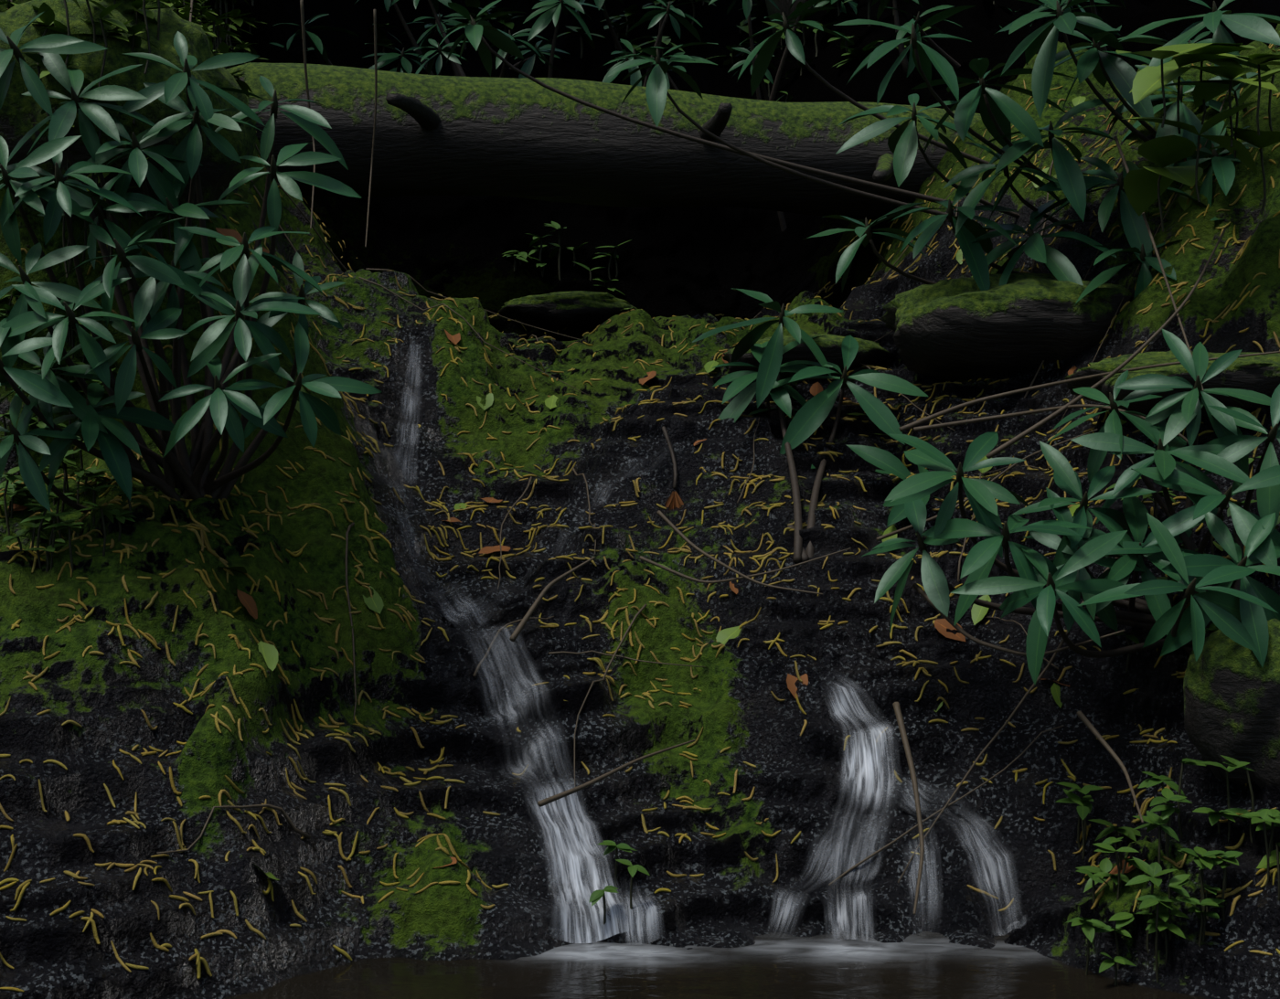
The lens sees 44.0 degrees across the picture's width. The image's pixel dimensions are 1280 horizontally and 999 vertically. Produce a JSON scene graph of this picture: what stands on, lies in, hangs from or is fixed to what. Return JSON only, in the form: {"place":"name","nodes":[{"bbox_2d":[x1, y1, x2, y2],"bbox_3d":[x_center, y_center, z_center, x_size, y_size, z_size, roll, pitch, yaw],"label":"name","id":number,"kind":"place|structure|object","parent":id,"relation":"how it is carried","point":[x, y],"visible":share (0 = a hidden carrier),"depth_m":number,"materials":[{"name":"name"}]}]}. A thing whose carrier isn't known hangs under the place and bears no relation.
{"place":"outdoors","nodes":[
{"label":"outdoors","id":0,"kind":"place"},
{"bbox_2d":[0,0,1279,998],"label":"ground","id":1,"kind":"structure","parent":0,"point":[694,266],"depth_m":3.86,"materials":[{"name":"black stone"}]},
{"bbox_2d":[0,0,255,219],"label":"boulder","id":2,"kind":"object","parent":1,"relation":"on","point":[219,171],"visible":0.46,"depth_m":3.92,"materials":[{"name":"green plant"}]},
{"bbox_2d":[0,9,381,513],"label":"rhododendron","id":3,"kind":"object","parent":1,"relation":"on","point":[47,388],"depth_m":3.58,"materials":[{"name":"green plant"}]},
{"bbox_2d":[497,290,637,328],"bbox_3d":[-0.304,-0.793,6.720,0.599,0.166,0.506,0,-1,0],"label":"boulder","id":4,"kind":"object","parent":1,"relation":"on","point":[581,308],"visible":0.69,"depth_m":6.54,"materials":[{"name":"green plant"}]},
{"bbox_2d":[226,62,981,220],"bbox_3d":[0.526,-1.391,6.115,4.441,0.522,0.875,0,-1,-9],"label":"fallen log","id":5,"kind":"object","parent":1,"relation":"on","point":[453,135],"visible":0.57,"depth_m":6.02,"materials":[{"name":"black wood"}]},
{"bbox_2d":[411,0,811,42],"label":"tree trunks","id":6,"kind":"object","parent":1,"relation":"on","point":[784,5],"visible":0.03,"depth_m":9.69,"materials":[{"name":"plant"}]},
{"bbox_2d":[0,8,1279,992],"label":"pine needles","id":7,"kind":"object","parent":1,"relation":"on","point":[197,529],"visible":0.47,"depth_m":3.88,"materials":[{"name":"yellow plant"}]},
{"bbox_2d":[0,0,1279,972],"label":"herbs","id":8,"kind":"object","parent":1,"relation":"on","point":[1204,858],"visible":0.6,"depth_m":3.41,"materials":[{"name":"green plant"}]},
{"bbox_2d":[0,0,1279,216],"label":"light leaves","id":9,"kind":"object","parent":1,"relation":"on","point":[1141,185],"visible":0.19,"depth_m":4.05,"materials":[{"name":"green plant"}]},
{"bbox_2d":[1,0,1279,985],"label":"herb stems","id":10,"kind":"object","parent":1,"relation":"on","point":[1082,823],"visible":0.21,"depth_m":3.79,"materials":[{"name":"green plant"}]},
{"bbox_2d":[8,4,1279,881],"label":"fallen leaves","id":11,"kind":"object","parent":1,"relation":"on","point":[722,635],"visible":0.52,"depth_m":3.96,"materials":[{"name":"green plant"}]},
{"bbox_2d":[10,0,1279,915],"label":"twigs","id":12,"kind":"object","parent":1,"relation":"on","point":[896,705],"visible":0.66,"depth_m":3.91,"materials":[{"name":"brown wood"}]},
{"bbox_2d":[664,490,683,511],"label":"dead rhododendron leaves","id":13,"kind":"object","parent":1,"relation":"on","point":[674,500],"visible":0.1,"depth_m":4.54,"materials":[{"name":"brown plant"}]},
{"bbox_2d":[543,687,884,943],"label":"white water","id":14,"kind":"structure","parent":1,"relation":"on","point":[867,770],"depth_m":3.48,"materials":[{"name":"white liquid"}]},
{"bbox_2d":[269,0,1236,231],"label":"shrub","id":15,"kind":"object","parent":1,"relation":"on","point":[545,19],"depth_m":8.10,"materials":[{"name":"green plant"}]},
{"bbox_2d":[661,288,941,563],"bbox_3d":[0.519,-0.215,4.592,0.911,0.857,0.887,0,-1,0],"label":"rhododendron","id":16,"kind":"object","parent":1,"relation":"on","point":[809,418],"depth_m":4.61,"materials":[{"name":"green plant"}]},
{"bbox_2d":[722,334,893,380],"bbox_3d":[0.544,-0.442,5.115,0.562,0.176,0.464,0,-1,0],"label":"boulder","id":17,"kind":"object","parent":1,"relation":"on","point":[869,351],"visible":0.35,"depth_m":4.94,"materials":[{"name":"green plant"}]},
{"bbox_2d":[438,0,1279,305],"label":"rhododendron bush","id":18,"kind":"object","parent":1,"relation":"on","point":[1073,183],"depth_m":4.70,"materials":[{"name":"green plant"}]},
{"bbox_2d":[878,273,1131,380],"bbox_3d":[1.184,-0.515,4.867,0.846,0.347,0.701,0,-1,0],"label":"boulder","id":19,"kind":"object","parent":1,"relation":"on","point":[959,329],"visible":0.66,"depth_m":4.59,"materials":[{"name":"black stone"}]},
{"bbox_2d":[861,329,1279,684],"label":"rhododendron","id":20,"kind":"object","parent":1,"relation":"on","point":[1246,612],"depth_m":3.45,"materials":[{"name":"green plant"}]},
{"bbox_2d":[1064,350,1279,421],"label":"boulder","id":21,"kind":"object","parent":1,"relation":"on","point":[1260,374],"visible":0.48,"depth_m":3.87,"materials":[{"name":"green plant"}]},
{"bbox_2d":[1183,618,1279,789],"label":"boulder","id":22,"kind":"object","parent":1,"relation":"on","point":[1232,697],"visible":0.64,"depth_m":3.18,"materials":[{"name":"black stone"}]},
{"bbox_2d":[223,930,1205,998],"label":"pool water","id":23,"kind":"structure","parent":0,"point":[837,965],"depth_m":3.08,"materials":[{"name":"liquid"}]}
]}

